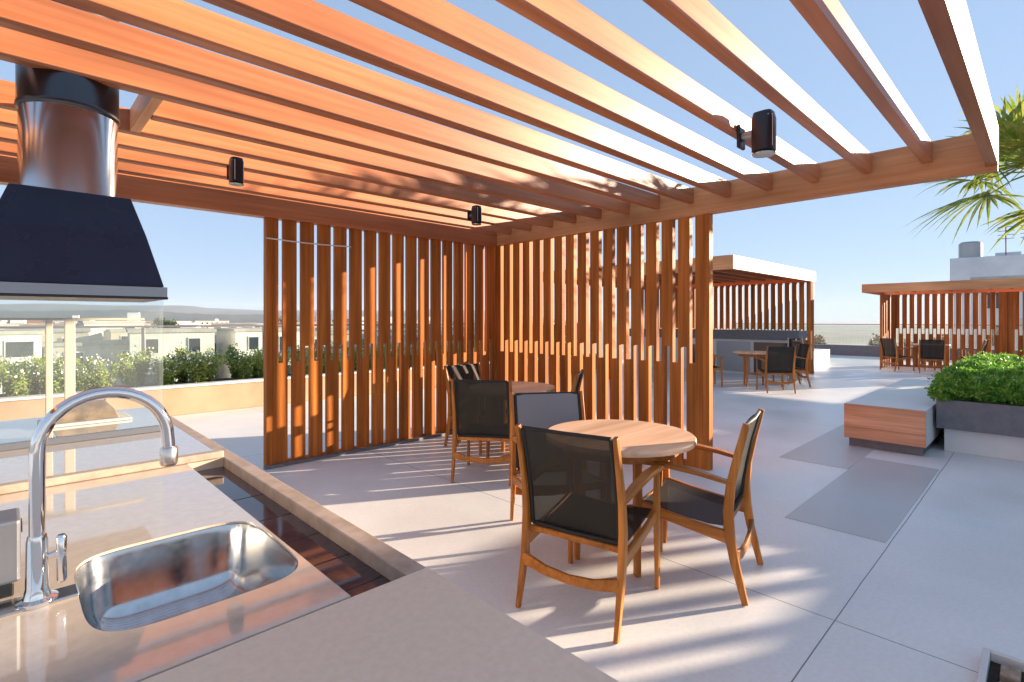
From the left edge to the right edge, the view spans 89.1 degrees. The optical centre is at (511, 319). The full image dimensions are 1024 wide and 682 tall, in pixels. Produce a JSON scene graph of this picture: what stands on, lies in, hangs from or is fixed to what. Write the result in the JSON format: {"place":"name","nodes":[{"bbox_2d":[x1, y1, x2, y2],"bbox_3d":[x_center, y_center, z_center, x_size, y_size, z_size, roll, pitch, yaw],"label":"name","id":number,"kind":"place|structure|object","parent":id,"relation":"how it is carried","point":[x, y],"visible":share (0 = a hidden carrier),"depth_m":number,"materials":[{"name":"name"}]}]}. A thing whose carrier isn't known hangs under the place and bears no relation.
{"place":"outdoors","nodes":[
{"label":"outdoors","id":0,"kind":"place"},
{"bbox_2d":[0,508,21,598],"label":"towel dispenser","id":1,"kind":"object","parent":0,"point":[10,543],"visible":1,"depth_m":1.03,"materials":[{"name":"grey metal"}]},
{"bbox_2d":[8,320,44,322],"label":"house","id":2,"kind":"structure","parent":0,"point":[32,321],"depth_m":194.59,"materials":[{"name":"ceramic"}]},
{"bbox_2d":[48,315,94,323],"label":"house","id":3,"kind":"structure","parent":0,"point":[62,321],"depth_m":188.92,"materials":[{"name":"grey"}]},
{"bbox_2d":[37,399,131,427],"bbox_3d":[-2.318,0.487,2.823,0.380,0.124,0.260,0,0,-44],"label":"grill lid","id":4,"kind":"object","parent":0,"point":[98,411],"visible":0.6,"depth_m":2.78,"materials":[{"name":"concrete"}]},
{"bbox_2d":[103,329,127,339],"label":"house","id":5,"kind":"structure","parent":0,"point":[111,334],"depth_m":66.61,"materials":[{"name":"grey"}]},
{"bbox_2d":[0,310,315,322],"bbox_3d":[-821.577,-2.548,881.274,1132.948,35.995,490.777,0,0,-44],"label":"hill","id":6,"kind":"structure","parent":0,"point":[153,315],"depth_m":958.50,"materials":[{"name":"grey"}]},
{"bbox_2d":[151,316,179,327],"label":"tree","id":7,"kind":"object","parent":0,"point":[157,321],"visible":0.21,"depth_m":93.65,"materials":[{"name":"green plant"}]},
{"bbox_2d":[0,303,565,322],"bbox_3d":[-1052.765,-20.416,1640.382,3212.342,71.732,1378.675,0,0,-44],"label":"hill","id":8,"kind":"structure","parent":0,"point":[73,307],"depth_m":1767.46,"materials":[{"name":"grey"}]},
{"bbox_2d":[0,0,1023,320],"label":"sky","id":9,"kind":"structure","parent":0,"point":[205,259],"materials":[{"name":"blue"}]},
{"bbox_2d":[172,355,1023,681],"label":"terrace floor","id":10,"kind":"structure","parent":0,"point":[930,589],"depth_m":3.20,"materials":[{"name":"tile"}]},
{"bbox_2d":[0,323,577,383],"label":"glass railing","id":11,"kind":"object","parent":10,"relation":"on","point":[142,327],"visible":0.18,"depth_m":8.59,"materials":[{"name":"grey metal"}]},
{"bbox_2d":[0,353,596,420],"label":"planter wall","id":12,"kind":"structure","parent":10,"relation":"on","point":[185,398],"depth_m":8.02,"materials":[{"name":"concrete"}]},
{"bbox_2d":[0,355,17,387],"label":"shrub","id":13,"kind":"object","parent":12,"relation":"in","point":[4,360],"visible":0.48,"depth_m":7.11,"materials":[{"name":"green plant"}]},
{"bbox_2d":[0,358,32,395],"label":"shrub","id":14,"kind":"object","parent":12,"relation":"in","point":[4,391],"visible":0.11,"depth_m":7.09,"materials":[{"name":"green plant"}]},
{"bbox_2d":[0,355,54,396],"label":"shrub","id":15,"kind":"object","parent":12,"relation":"in","point":[18,380],"visible":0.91,"depth_m":6.83,"materials":[{"name":"green plant"}]},
{"bbox_2d":[8,351,55,394],"bbox_3d":[-6.801,0.761,7.316,0.449,0.652,0.579,0,0,36],"label":"shrub","id":16,"kind":"object","parent":12,"relation":"in","point":[36,389],"visible":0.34,"depth_m":7.29,"materials":[{"name":"green plant"}]},
{"bbox_2d":[29,351,86,393],"bbox_3d":[-6.250,0.751,7.167,0.584,0.626,0.500,0,0,-31],"label":"shrub","id":17,"kind":"object","parent":12,"relation":"in","point":[58,387],"visible":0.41,"depth_m":7.09,"materials":[{"name":"green plant"}]},
{"bbox_2d":[43,354,85,392],"bbox_3d":[-6.483,0.785,7.520,0.557,0.596,0.545,0,0,30],"label":"shrub","id":18,"kind":"object","parent":12,"relation":"in","point":[60,361],"visible":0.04,"depth_m":7.56,"materials":[{"name":"green plant"}]},
{"bbox_2d":[75,358,107,391],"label":"shrub","id":19,"kind":"object","parent":12,"relation":"in","point":[83,382],"visible":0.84,"depth_m":7.32,"materials":[{"name":"green plant"}]},
{"bbox_2d":[83,354,103,388],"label":"shrub","id":20,"kind":"object","parent":12,"relation":"in","point":[88,362],"visible":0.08,"depth_m":7.72,"materials":[{"name":"green plant"}]},
{"bbox_2d":[80,356,124,387],"bbox_3d":[-5.878,0.807,7.505,0.556,0.548,0.569,0,0,-37],"label":"shrub","id":21,"kind":"object","parent":12,"relation":"in","point":[104,379],"visible":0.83,"depth_m":7.43,"materials":[{"name":"green plant"}]},
{"bbox_2d":[113,355,140,387],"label":"shrub","id":22,"kind":"object","parent":12,"relation":"in","point":[127,376],"visible":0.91,"depth_m":7.68,"materials":[{"name":"green plant"}]},
{"bbox_2d":[111,345,153,386],"bbox_3d":[-5.938,0.730,8.148,0.564,0.668,0.482,0,0,-36],"label":"shrub","id":23,"kind":"object","parent":12,"relation":"in","point":[141,365],"visible":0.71,"depth_m":8.13,"materials":[{"name":"green plant"}]},
{"bbox_2d":[148,354,178,384],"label":"shrub","id":24,"kind":"object","parent":12,"relation":"in","point":[154,368],"visible":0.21,"depth_m":8.29,"materials":[{"name":"green plant"}]},
{"bbox_2d":[150,353,186,385],"bbox_3d":[-5.336,0.790,8.137,0.436,0.546,0.510,0,0,-10],"label":"shrub","id":25,"kind":"object","parent":12,"relation":"in","point":[168,375],"visible":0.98,"depth_m":8.02,"materials":[{"name":"green plant"}]},
{"bbox_2d":[166,342,190,382],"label":"shrub","id":26,"kind":"object","parent":12,"relation":"in","point":[182,354],"visible":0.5,"depth_m":8.48,"materials":[{"name":"green plant"}]},
{"bbox_2d":[175,348,217,382],"bbox_3d":[-5.076,0.763,8.344,0.639,0.649,0.495,0,0,-26],"label":"shrub","id":27,"kind":"object","parent":12,"relation":"in","point":[195,371],"visible":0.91,"depth_m":8.27,"materials":[{"name":"green plant"}]},
{"bbox_2d":[189,349,230,381],"bbox_3d":[-4.941,0.754,8.449,0.578,0.618,0.494,0,0,35],"label":"shrub","id":28,"kind":"object","parent":12,"relation":"in","point":[212,371],"visible":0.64,"depth_m":8.47,"materials":[{"name":"green plant"}]},
{"bbox_2d":[224,342,243,379],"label":"shrub","id":29,"kind":"object","parent":12,"relation":"in","point":[231,368],"visible":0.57,"depth_m":9.08,"materials":[{"name":"green plant"}]},
{"bbox_2d":[224,349,260,379],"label":"shrub","id":30,"kind":"object","parent":12,"relation":"in","point":[246,364],"visible":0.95,"depth_m":8.84,"materials":[{"name":"green plant"}]},
{"bbox_2d":[244,350,260,377],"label":"shrub","id":31,"kind":"object","parent":12,"relation":"in","point":[254,374],"visible":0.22,"depth_m":9.31,"materials":[{"name":"green plant"}]},
{"bbox_2d":[250,346,280,377],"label":"shrub","id":32,"kind":"object","parent":12,"relation":"in","point":[259,367],"visible":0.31,"depth_m":8.99,"materials":[{"name":"green plant"}]},
{"bbox_2d":[278,351,290,375],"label":"shrub","id":33,"kind":"object","parent":12,"relation":"in","point":[280,359],"visible":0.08,"depth_m":9.32,"materials":[{"name":"green plant"}]},
{"bbox_2d":[288,348,324,374],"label":"shrub","id":34,"kind":"object","parent":12,"relation":"in","point":[298,359],"visible":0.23,"depth_m":9.47,"materials":[{"name":"green plant"}]},
{"bbox_2d":[314,345,332,372],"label":"shrub","id":35,"kind":"object","parent":12,"relation":"in","point":[315,351],"visible":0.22,"depth_m":9.73,"materials":[{"name":"green plant"}]},
{"bbox_2d":[354,345,363,370],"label":"shrub","id":36,"kind":"object","parent":12,"relation":"in","point":[355,359],"visible":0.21,"depth_m":10.26,"materials":[{"name":"green plant"}]},
{"bbox_2d":[355,345,384,369],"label":"shrub","id":37,"kind":"object","parent":12,"relation":"in","point":[370,357],"visible":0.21,"depth_m":10.49,"materials":[{"name":"green plant"}]},
{"bbox_2d":[384,343,410,367],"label":"shrub","id":38,"kind":"object","parent":12,"relation":"in","point":[397,353],"visible":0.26,"depth_m":10.81,"materials":[{"name":"green plant"}]},
{"bbox_2d":[0,407,618,681],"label":"counter","id":39,"kind":"object","parent":10,"relation":"on","point":[204,559],"visible":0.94,"depth_m":1.17,"materials":[{"name":"beige stone"}]},
{"bbox_2d":[0,318,143,414],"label":"guard frame","id":40,"kind":"object","parent":39,"relation":"on","point":[69,358],"visible":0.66,"depth_m":2.93,"materials":[{"name":"beige"}]},
{"bbox_2d":[0,298,162,450],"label":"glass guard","id":41,"kind":"object","parent":39,"relation":"on","point":[71,438],"visible":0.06,"depth_m":2.36,"materials":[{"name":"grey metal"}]},
{"bbox_2d":[0,386,177,617],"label":"faucet","id":42,"kind":"object","parent":39,"relation":"on","point":[38,592],"visible":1,"depth_m":1.01,"materials":[{"name":"silver metal"}]},
{"bbox_2d":[444,363,481,454],"bbox_3d":[-0.364,0.989,5.950,0.648,0.927,0.594,0,0,42],"label":"armchair","id":43,"kind":"object","parent":10,"relation":"on","point":[466,372],"visible":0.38,"depth_m":6.00,"materials":[{"name":"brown wood"}]},
{"bbox_2d":[451,379,514,485],"bbox_3d":[-0.221,0.989,4.877,0.594,0.927,0.648,0,0,10],"label":"armchair","id":44,"kind":"object","parent":10,"relation":"on","point":[480,410],"visible":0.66,"depth_m":4.64,"materials":[{"name":"fabric"}]},
{"bbox_2d":[0,0,998,470],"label":"pergola","id":45,"kind":"object","parent":10,"relation":"on","point":[194,120],"visible":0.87,"depth_m":4.06,"materials":[{"name":"brown wood"}]},
{"bbox_2d":[0,183,167,302],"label":"range hood","id":46,"kind":"object","parent":45,"relation":"attached to","point":[58,245],"visible":0.98,"depth_m":2.37,"materials":[{"name":"paint"}]},
{"bbox_2d":[14,0,119,196],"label":"chimney flue","id":47,"kind":"object","parent":46,"relation":"on","point":[68,124],"visible":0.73,"depth_m":2.41,"materials":[{"name":"grey metal"}]},
{"bbox_2d":[227,156,243,186],"bbox_3d":[-2.043,-1.088,3.832,0.103,0.200,0.165,0,0,-44],"label":"wall lamp","id":48,"kind":"object","parent":45,"relation":"attached to","point":[235,171],"visible":1,"depth_m":3.78,"materials":[{"name":"grey metal"}]},
{"bbox_2d":[266,237,350,246],"bbox_3d":[-2.071,-0.790,5.356,0.881,0.022,0.019,0,0,-44],"label":"cord","id":49,"kind":"object","parent":45,"relation":"attached to","point":[307,243],"visible":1,"depth_m":5.32,"materials":[{"name":"beige plastic"}]},
{"bbox_2d":[467,205,481,225],"bbox_3d":[-0.391,-1.088,5.433,0.103,0.200,0.165,0,0,-44],"label":"wall lamp","id":50,"kind":"object","parent":45,"relation":"attached to","point":[474,215],"visible":1,"depth_m":5.38,"materials":[{"name":"grey metal"}]},
{"bbox_2d":[737,109,775,157],"bbox_3d":[1.467,-1.107,3.113,0.132,0.257,0.211,0,0,-44],"label":"wall lamp","id":51,"kind":"object","parent":45,"relation":"attached to","point":[761,134],"visible":1,"depth_m":3.05,"materials":[{"name":"black"}]},
{"bbox_2d":[486,381,554,457],"bbox_3d":[0.001,1.074,5.460,0.904,0.751,0.904,0,0,35],"label":"round table","id":52,"kind":"object","parent":10,"relation":"on","point":[523,387],"visible":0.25,"depth_m":5.36,"materials":[{"name":"brown wood"}]},
{"bbox_2d":[510,391,584,552],"bbox_3d":[0.308,0.989,3.509,0.594,0.927,0.648,0,0,-10],"label":"armchair","id":53,"kind":"object","parent":10,"relation":"on","point":[546,410],"visible":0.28,"depth_m":3.75,"materials":[{"name":"fabric"}]},
{"bbox_2d":[571,369,583,392],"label":"armchair","id":54,"kind":"object","parent":10,"relation":"on","point":[577,382],"visible":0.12,"depth_m":5.44,"materials":[{"name":"brown wood"}]},
{"bbox_2d":[515,423,664,643],"bbox_3d":[0.418,0.989,2.729,0.594,0.927,0.648,0,0,34],"label":"armchair","id":55,"kind":"object","parent":10,"relation":"on","point":[573,486],"visible":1,"depth_m":2.54,"materials":[{"name":"brown wood"}]},
{"bbox_2d":[549,419,696,577],"bbox_3d":[0.658,1.074,3.200,0.904,0.751,0.904,0,0,-44],"label":"round table","id":56,"kind":"object","parent":10,"relation":"on","point":[642,443],"visible":0.52,"depth_m":3.08,"materials":[{"name":"brown wood"}]},
{"bbox_2d":[548,255,815,379],"bbox_3d":[4.507,0.068,14.101,5.300,2.765,5.220,0,0,-44],"label":"pergola","id":57,"kind":"object","parent":10,"relation":"on","point":[733,271],"visible":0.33,"depth_m":14.33,"materials":[{"name":"brown wood"}]},
{"bbox_2d":[633,408,763,605],"bbox_3d":[1.074,0.989,3.023,0.648,0.927,0.594,0,0,33],"label":"armchair","id":58,"kind":"object","parent":10,"relation":"on","point":[683,504],"visible":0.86,"depth_m":2.92,"materials":[{"name":"brown wood"}]},
{"bbox_2d":[692,344,724,386],"bbox_3d":[4.275,0.989,11.461,0.648,0.927,0.594,0,0,6],"label":"armchair","id":59,"kind":"object","parent":10,"relation":"on","point":[715,368],"visible":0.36,"depth_m":11.39,"materials":[{"name":"brown wood"}]},
{"bbox_2d":[629,328,807,376],"bbox_3d":[5.644,0.864,14.868,0.700,1.168,4.900,0,0,-44],"label":"bar counter","id":60,"kind":"object","parent":10,"relation":"on","point":[726,343],"visible":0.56,"depth_m":13.98,"materials":[{"name":"concrete"}]},
{"bbox_2d":[717,341,749,371],"bbox_3d":[5.990,0.990,14.090,0.015,0.800,0.900,0,0,-44],"label":"door","id":61,"kind":"structure","parent":60,"relation":"in","point":[731,362],"depth_m":14.09,"materials":[{"name":"grey metal"}]},
{"bbox_2d":[754,342,786,371],"bbox_3d":[6.686,0.990,13.372,0.015,0.800,0.900,0,0,-44],"label":"door","id":62,"kind":"structure","parent":60,"relation":"in","point":[758,346],"depth_m":13.55,"materials":[{"name":"grey"}]},
{"bbox_2d":[733,351,765,387],"bbox_3d":[5.305,1.074,11.338,0.904,0.751,0.904,0,0,29],"label":"round table","id":63,"kind":"object","parent":10,"relation":"on","point":[747,354],"visible":0.69,"depth_m":11.20,"materials":[{"name":"brown wood"}]},
{"bbox_2d":[755,346,795,393],"bbox_3d":[5.327,0.989,10.518,0.594,0.927,0.648,0,0,6],"label":"armchair","id":64,"kind":"object","parent":10,"relation":"on","point":[779,360],"visible":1,"depth_m":10.29,"materials":[{"name":"fabric"}]},
{"bbox_2d":[772,343,810,386],"bbox_3d":[6.126,0.989,11.430,0.648,0.927,0.594,0,0,8],"label":"armchair","id":65,"kind":"object","parent":10,"relation":"on","point":[801,360],"visible":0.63,"depth_m":11.29,"materials":[{"name":"fabric"}]},
{"bbox_2d":[787,337,802,384],"bbox_3d":[6.466,0.924,11.864,0.940,1.048,0.024,0,0,-44],"label":"glass screen","id":66,"kind":"object","parent":10,"relation":"on","point":[796,342],"visible":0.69,"depth_m":11.91,"materials":[{"name":"glass"}]},
{"bbox_2d":[814,349,829,365],"bbox_3d":[9.600,1.219,16.893,2.300,0.458,0.700,0,0,-44],"label":"bench","id":67,"kind":"object","parent":10,"relation":"on","point":[821,356],"visible":0.29,"depth_m":16.87,"materials":[{"name":"concrete"}]},
{"bbox_2d":[780,424,873,468],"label":"floor slab","id":68,"kind":"structure","parent":10,"relation":"on","point":[833,448],"depth_m":5.70,"materials":[{"name":"concrete"}]},
{"bbox_2d":[785,457,938,542],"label":"floor slab","id":69,"kind":"structure","parent":10,"relation":"on","point":[871,498],"depth_m":4.18,"materials":[{"name":"concrete"}]},
{"bbox_2d":[844,379,943,455],"bbox_3d":[5.368,1.203,6.962,3.600,0.486,0.742,0,0,-44],"label":"bench","id":70,"kind":"object","parent":10,"relation":"on","point":[899,416],"visible":0.91,"depth_m":5.80,"materials":[{"name":"wood"}]},
{"bbox_2d":[879,338,915,370],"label":"armchair","id":71,"kind":"object","parent":10,"relation":"on","point":[889,349],"visible":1,"depth_m":14.79,"materials":[{"name":"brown wood"}]},
{"bbox_2d":[814,344,1017,359],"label":"parapet","id":72,"kind":"structure","parent":10,"relation":"on","point":[858,350],"depth_m":20.80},
{"bbox_2d":[734,323,1022,334],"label":"glass railing","id":73,"kind":"object","parent":72,"relation":"on","point":[879,324],"visible":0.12,"depth_m":20.82,"materials":[{"name":"glass"}]},
{"bbox_2d":[910,343,950,370],"bbox_3d":[11.937,1.074,14.840,0.904,0.751,0.904,0,0,29],"label":"round table","id":74,"kind":"object","parent":10,"relation":"on","point":[917,345],"visible":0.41,"depth_m":14.80,"materials":[{"name":"brown wood"}]},
{"bbox_2d":[918,339,945,372],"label":"armchair","id":75,"kind":"object","parent":10,"relation":"on","point":[931,349],"visible":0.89,"depth_m":13.92,"materials":[{"name":"fabric"}]},
{"bbox_2d":[862,278,1023,367],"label":"pergola","id":76,"kind":"object","parent":10,"relation":"on","point":[1008,289],"visible":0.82,"depth_m":15.06,"materials":[{"name":"brown wood"}]},
{"bbox_2d":[954,339,988,361],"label":"armchair","id":77,"kind":"object","parent":10,"relation":"on","point":[984,345],"visible":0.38,"depth_m":14.00,"materials":[{"name":"brown wood"}]},
{"bbox_2d":[936,379,1023,461],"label":"planter","id":78,"kind":"object","parent":10,"relation":"on","point":[994,430],"visible":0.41,"depth_m":5.48,"materials":[{"name":"concrete"}]},
{"bbox_2d":[904,84,1023,252],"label":"palm tree","id":79,"kind":"object","parent":78,"relation":"on","point":[1011,136],"visible":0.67,"depth_m":7.11,"materials":[{"name":"green plant"}]},
{"bbox_2d":[924,350,1023,405],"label":"hedge","id":80,"kind":"object","parent":78,"relation":"on","point":[958,380],"visible":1,"depth_m":5.59,"materials":[{"name":"green plant"}]},
{"bbox_2d":[565,321,949,359],"bbox_3d":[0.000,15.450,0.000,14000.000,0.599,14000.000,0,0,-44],"label":"ground","id":81,"kind":"structure","parent":0,"point":[848,334],"depth_m":684.15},
{"bbox_2d":[0,329,44,393],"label":"house","id":82,"kind":"structure","parent":81,"relation":"on","point":[15,345],"depth_m":40.41,"materials":[{"name":"grey"}]},
{"bbox_2d":[4,340,34,358],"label":"window","id":83,"kind":"structure","parent":82,"relation":"in","point":[17,348],"depth_m":40.36,"materials":[{"name":"grey"}]},
{"bbox_2d":[3,320,63,325],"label":"house","id":84,"kind":"structure","parent":81,"relation":"on","point":[21,322],"depth_m":91.74,"materials":[{"name":"grey"}]},
{"bbox_2d":[3,328,105,390],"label":"house","id":85,"kind":"structure","parent":81,"relation":"on","point":[87,334],"depth_m":45.06,"materials":[{"name":"grey"}]},
{"bbox_2d":[42,339,128,388],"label":"house","id":86,"kind":"structure","parent":81,"relation":"on","point":[107,350],"depth_m":43.99,"materials":[{"name":"grey"}]},
{"bbox_2d":[75,351,83,367],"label":"window","id":87,"kind":"structure","parent":86,"relation":"in","point":[80,353],"depth_m":43.09,"materials":[{"name":"grey"}]},
{"bbox_2d":[78,321,145,328],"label":"house","id":88,"kind":"structure","parent":81,"relation":"on","point":[106,323],"depth_m":70.79,"materials":[{"name":"grey"}]},
{"bbox_2d":[127,313,156,327],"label":"house","id":89,"kind":"structure","parent":81,"relation":"on","point":[133,315],"depth_m":101.92,"materials":[{"name":"grey"}]},
{"bbox_2d":[126,328,216,383],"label":"house","id":90,"kind":"structure","parent":81,"relation":"on","point":[162,341],"depth_m":45.78,"materials":[{"name":"grey"}]},
{"bbox_2d":[145,338,158,353],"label":"window","id":91,"kind":"structure","parent":90,"relation":"in","point":[149,342],"depth_m":44.91,"materials":[{"name":"grey"}]},
{"bbox_2d":[145,373,158,383],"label":"window","id":92,"kind":"structure","parent":90,"relation":"in","point":[149,376],"depth_m":44.82,"materials":[{"name":"grey"}]},
{"bbox_2d":[188,337,200,352],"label":"window","id":93,"kind":"structure","parent":90,"relation":"in","point":[194,343],"depth_m":46.80,"materials":[{"name":"grey"}]},
{"bbox_2d":[178,322,199,324],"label":"house","id":94,"kind":"structure","parent":81,"relation":"on","point":[188,323],"depth_m":215.10,"materials":[{"name":"grey"}]},
{"bbox_2d":[194,319,228,327],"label":"house","id":95,"kind":"structure","parent":81,"relation":"on","point":[208,322],"depth_m":318.10,"materials":[{"name":"grey"}]},
{"bbox_2d":[210,323,255,328],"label":"house","id":96,"kind":"structure","parent":81,"relation":"on","point":[231,324],"depth_m":106.74,"materials":[{"name":"grey"}]},
{"bbox_2d":[214,327,299,378],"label":"house","id":97,"kind":"structure","parent":81,"relation":"on","point":[248,339],"depth_m":51.86,"materials":[{"name":"grey"}]},
{"bbox_2d":[248,336,258,349],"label":"window","id":98,"kind":"structure","parent":97,"relation":"in","point":[253,341],"depth_m":51.33,"materials":[{"name":"grey"}]},
{"bbox_2d":[279,336,289,353],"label":"window","id":99,"kind":"structure","parent":97,"relation":"in","point":[280,337],"depth_m":53.07,"materials":[{"name":"grey"}]},
{"bbox_2d":[278,322,332,330],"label":"house","id":100,"kind":"structure","parent":81,"relation":"on","point":[315,327],"depth_m":74.99,"materials":[{"name":"grey"}]},
{"bbox_2d":[314,330,369,357],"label":"house","id":101,"kind":"structure","parent":81,"relation":"on","point":[315,335],"depth_m":62.99,"materials":[{"name":"grey"}]},
{"bbox_2d":[370,328,423,351],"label":"house","id":102,"kind":"structure","parent":81,"relation":"on","point":[391,336],"depth_m":64.94,"materials":[{"name":"grey"}]},
{"bbox_2d":[447,327,484,342],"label":"house","id":103,"kind":"structure","parent":81,"relation":"on","point":[463,333],"depth_m":61.94,"materials":[{"name":"grey"}]},
{"bbox_2d":[814,334,825,343],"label":"tree","id":104,"kind":"object","parent":81,"relation":"on","point":[818,339],"visible":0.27,"depth_m":87.62,"materials":[{"name":"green plant"}]},
{"bbox_2d":[869,333,912,346],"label":"tree","id":105,"kind":"object","parent":81,"relation":"on","point":[874,342],"visible":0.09,"depth_m":70.69,"materials":[{"name":"green plant"}]},
{"bbox_2d":[950,225,1023,347],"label":"roof block","id":106,"kind":"structure","parent":81,"relation":"on","point":[969,262],"depth_m":61.18,"materials":[{"name":"paint"}]},
{"bbox_2d":[970,275,1023,349],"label":"house","id":107,"kind":"structure","parent":81,"relation":"on","point":[997,314],"depth_m":41.38,"materials":[{"name":"grey"}]},
{"bbox_2d":[987,292,998,309],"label":"window","id":108,"kind":"structure","parent":107,"relation":"in","point":[997,293],"depth_m":41.28,"materials":[{"name":"grey"}]},
{"bbox_2d":[989,323,998,346],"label":"window","id":109,"kind":"structure","parent":107,"relation":"in","point":[997,327],"depth_m":41.38,"materials":[{"name":"grey"}]},
{"bbox_2d":[976,647,1023,681],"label":"floor box","id":110,"kind":"object","parent":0,"point":[1004,668],"visible":1,"depth_m":2.12,"materials":[{"name":"concrete"}]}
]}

